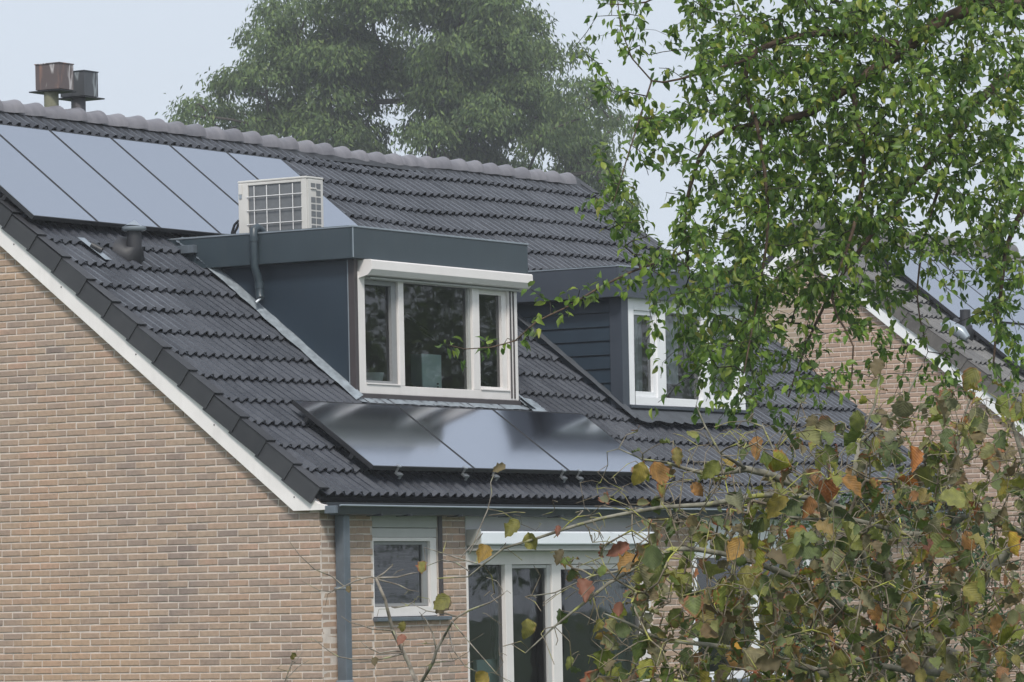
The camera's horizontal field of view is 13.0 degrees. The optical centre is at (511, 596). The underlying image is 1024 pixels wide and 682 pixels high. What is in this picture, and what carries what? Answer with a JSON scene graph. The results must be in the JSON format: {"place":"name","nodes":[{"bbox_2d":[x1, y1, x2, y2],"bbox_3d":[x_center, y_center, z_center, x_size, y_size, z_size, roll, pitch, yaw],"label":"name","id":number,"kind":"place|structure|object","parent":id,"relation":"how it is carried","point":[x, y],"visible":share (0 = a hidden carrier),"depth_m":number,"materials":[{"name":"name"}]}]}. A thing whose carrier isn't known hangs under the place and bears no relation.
{"place":"outdoors","nodes":[
{"label":"outdoors","id":0,"kind":"place"},
{"bbox_2d":[0,62,698,681],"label":"terraced house","id":1,"kind":"structure","parent":0,"point":[176,472],"depth_m":40.27,"materials":[{"name":"brick"}]},
{"bbox_2d":[0,135,97,224],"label":"solar panel","id":2,"kind":"object","parent":1,"relation":"attached to","point":[30,189],"visible":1,"depth_m":40.91,"materials":[{"name":"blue glass"}]},
{"bbox_2d":[0,124,159,231],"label":"solar panel","id":3,"kind":"object","parent":1,"relation":"attached to","point":[77,179],"visible":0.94,"depth_m":41.80,"materials":[{"name":"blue glass"}]},
{"bbox_2d":[50,130,219,235],"bbox_3d":[-3.592,-3.931,42.629,1.325,1.046,0.951,-1,0,32],"label":"solar panel","id":4,"kind":"object","parent":1,"relation":"attached to","point":[139,186],"visible":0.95,"depth_m":42.60,"materials":[{"name":"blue glass"}]},
{"bbox_2d":[111,137,238,234],"bbox_3d":[-3.082,-3.941,43.432,1.325,1.046,0.951,-1,0,32],"label":"solar panel","id":5,"kind":"object","parent":1,"relation":"attached to","point":[196,190],"visible":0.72,"depth_m":43.43,"materials":[{"name":"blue glass"}]},
{"bbox_2d":[170,145,257,204],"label":"solar panel","id":6,"kind":"object","parent":1,"relation":"attached to","point":[224,172],"visible":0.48,"depth_m":44.34,"materials":[{"name":"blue glass"}]},
{"bbox_2d":[231,176,323,233],"bbox_3d":[-2.240,-3.649,42.440,0.940,0.599,0.320,-1,0,32],"label":"air conditioner","id":7,"kind":"object","parent":1,"relation":"on","point":[285,203],"visible":0.71,"depth_m":42.26,"materials":[{"name":"metal"}]},
{"bbox_2d":[227,152,358,226],"bbox_3d":[-2.062,-3.961,45.037,1.325,1.046,0.951,-1,0,32],"label":"solar panel","id":8,"kind":"object","parent":1,"relation":"attached to","point":[260,167],"visible":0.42,"depth_m":45.20,"materials":[{"name":"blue glass"}]},
{"bbox_2d":[291,400,474,480],"bbox_3d":[-1.138,-1.401,40.253,0.890,0.725,1.640,-1,0,32],"label":"solar panel","id":9,"kind":"object","parent":1,"relation":"attached to","point":[396,438],"visible":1,"depth_m":40.17,"materials":[{"name":"black glass"}]},
{"bbox_2d":[372,537,451,621],"bbox_3d":[-0.946,-0.156,39.862,0.195,0.742,1.200,-1,0,32],"label":"small window","id":10,"kind":"structure","parent":1,"relation":"in","point":[428,579],"depth_m":39.99,"materials":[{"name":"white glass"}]},
{"bbox_2d":[397,405,568,482],"bbox_3d":[-0.259,-1.418,41.637,0.890,0.725,1.640,-1,0,32],"label":"solar panel","id":11,"kind":"object","parent":1,"relation":"attached to","point":[481,440],"visible":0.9,"depth_m":41.61,"materials":[{"name":"black glass"}]},
{"bbox_2d":[488,566,500,681],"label":"curtain","id":12,"kind":"object","parent":1,"relation":"hanging from","point":[495,611],"visible":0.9,"depth_m":41.40,"materials":[{"name":"grey fabric"}]},
{"bbox_2d":[529,568,542,681],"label":"curtain","id":13,"kind":"object","parent":1,"relation":"hanging from","point":[534,575],"visible":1,"depth_m":41.98,"materials":[{"name":"grey fabric"}]},
{"bbox_2d":[465,551,650,681],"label":"wide window","id":14,"kind":"structure","parent":1,"relation":"in","point":[506,560],"depth_m":41.83,"materials":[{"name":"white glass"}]},
{"bbox_2d":[493,409,651,483],"bbox_3d":[0.620,-1.436,43.021,0.890,0.725,1.640,-1,0,32],"label":"solar panel","id":15,"kind":"object","parent":1,"relation":"attached to","point":[577,444],"visible":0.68,"depth_m":42.95,"materials":[{"name":"black glass"}]},
{"bbox_2d":[597,569,632,677],"bbox_3d":[1.038,0.563,43.350,0.056,1.740,0.700,-1,0,32],"label":"curtain","id":16,"kind":"object","parent":1,"relation":"hanging from","point":[619,589],"visible":0.25,"depth_m":43.29,"materials":[{"name":"grey fabric"}]},
{"bbox_2d":[366,372,383,380],"bbox_3d":[-1.317,-2.001,41.662,0.260,0.160,0.256,-1,0,32],"label":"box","id":17,"kind":"object","parent":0,"point":[375,376],"visible":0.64,"depth_m":41.55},
{"bbox_2d":[155,0,649,219],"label":"broadleaf tree","id":18,"kind":"object","parent":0,"point":[464,78],"visible":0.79,"depth_m":147.60,"materials":[{"name":"green plant"}]},
{"bbox_2d":[277,472,540,681],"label":"bare shrub","id":19,"kind":"object","parent":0,"point":[442,602],"visible":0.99,"depth_m":13.30,"materials":[{"name":"brown plant"}]},
{"bbox_2d":[411,354,441,387],"bbox_3d":[-0.812,-2.116,42.573,0.129,0.370,0.338,-1,0,32],"label":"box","id":20,"kind":"object","parent":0,"point":[425,370],"visible":0.79,"depth_m":42.46,"materials":[{"name":"teal plastic"}]},
{"bbox_2d":[473,659,496,681],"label":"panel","id":21,"kind":"object","parent":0,"point":[480,665],"visible":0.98,"depth_m":41.20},
{"bbox_2d":[0,0,1023,271],"label":"sky","id":22,"kind":"structure","parent":0,"point":[141,51],"materials":[{"name":"white"}]},
{"bbox_2d":[276,136,965,681],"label":"terraced house","id":23,"kind":"structure","parent":0,"point":[584,358],"depth_m":46.86,"materials":[{"name":"tile"}]},
{"bbox_2d":[634,315,642,391],"bbox_3d":[1.206,-2.456,45.610,0.047,0.870,0.420,-1,0,32],"label":"curtain","id":24,"kind":"object","parent":23,"relation":"hanging from","point":[638,356],"visible":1,"depth_m":45.75,"materials":[{"name":"grey fabric"}]},
{"bbox_2d":[665,316,677,383],"bbox_3d":[1.560,-2.548,46.208,0.047,0.700,0.550,-1,0,32],"label":"curtain","id":25,"kind":"object","parent":23,"relation":"hanging from","point":[672,378],"visible":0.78,"depth_m":46.32,"materials":[{"name":"grey fabric"}]},
{"bbox_2d":[694,322,720,399],"bbox_3d":[2.052,-2.473,46.980,0.046,0.870,0.480,-1,0,32],"label":"curtain","id":26,"kind":"object","parent":23,"relation":"hanging from","point":[717,375],"visible":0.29,"depth_m":47.08,"materials":[{"name":"grey fabric"}]},
{"bbox_2d":[692,552,813,681],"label":"front window","id":27,"kind":"structure","parent":23,"relation":"in","point":[739,674],"depth_m":44.83,"materials":[{"name":"white plastic"}]},
{"bbox_2d":[435,0,1023,442],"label":"broadleaf tree","id":28,"kind":"object","parent":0,"point":[993,144],"visible":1,"depth_m":19.48,"materials":[{"name":"green plant"}]},
{"bbox_2d":[437,358,1023,681],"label":"witch hazel","id":29,"kind":"object","parent":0,"point":[904,601],"visible":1,"depth_m":12.49,"materials":[{"name":"green plant"}]},
{"bbox_2d":[754,219,1023,681],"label":"terraced house","id":30,"kind":"structure","parent":0,"point":[977,354],"depth_m":57.44,"materials":[{"name":"brick"}]},
{"bbox_2d":[870,250,980,318],"bbox_3d":[5.436,-4.102,58.687,1.335,1.054,0.845,-1,0,32],"label":"solar panel","id":31,"kind":"object","parent":30,"relation":"attached to","point":[935,292],"visible":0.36,"depth_m":58.53,"materials":[{"name":"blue glass"}]},
{"bbox_2d":[905,249,1015,323],"bbox_3d":[5.889,-4.111,59.400,1.335,1.054,0.845,-1,0,32],"label":"solar panel","id":32,"kind":"object","parent":30,"relation":"attached to","point":[973,302],"visible":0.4,"depth_m":59.38,"materials":[{"name":"blue glass"}]},
{"bbox_2d":[931,252,1023,324],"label":"solar panel","id":33,"kind":"object","parent":30,"relation":"attached to","point":[982,290],"visible":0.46,"depth_m":60.07,"materials":[{"name":"blue glass"}]},
{"bbox_2d":[956,255,1023,308],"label":"solar panel","id":34,"kind":"object","parent":30,"relation":"attached to","point":[1016,297],"visible":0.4,"depth_m":60.78,"materials":[{"name":"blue glass"}]},
{"bbox_2d":[971,322,1023,372],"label":"solar panel","id":35,"kind":"object","parent":30,"relation":"attached to","point":[982,333],"visible":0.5,"depth_m":57.86,"materials":[{"name":"blue glass"}]},
{"bbox_2d":[984,258,1023,289],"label":"solar panel","id":36,"kind":"object","parent":30,"relation":"attached to","point":[1008,276],"visible":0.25,"depth_m":61.51,"materials":[{"name":"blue glass"}]},
{"bbox_2d":[990,322,1023,345],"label":"solar panel","id":37,"kind":"object","parent":30,"relation":"attached to","point":[1020,331],"visible":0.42,"depth_m":59.02,"materials":[{"name":"blue glass"}]},
{"bbox_2d":[758,462,1023,681],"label":"evergreen shrub","id":38,"kind":"object","parent":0,"point":[804,650],"visible":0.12,"depth_m":16.35,"materials":[{"name":"green plant"}]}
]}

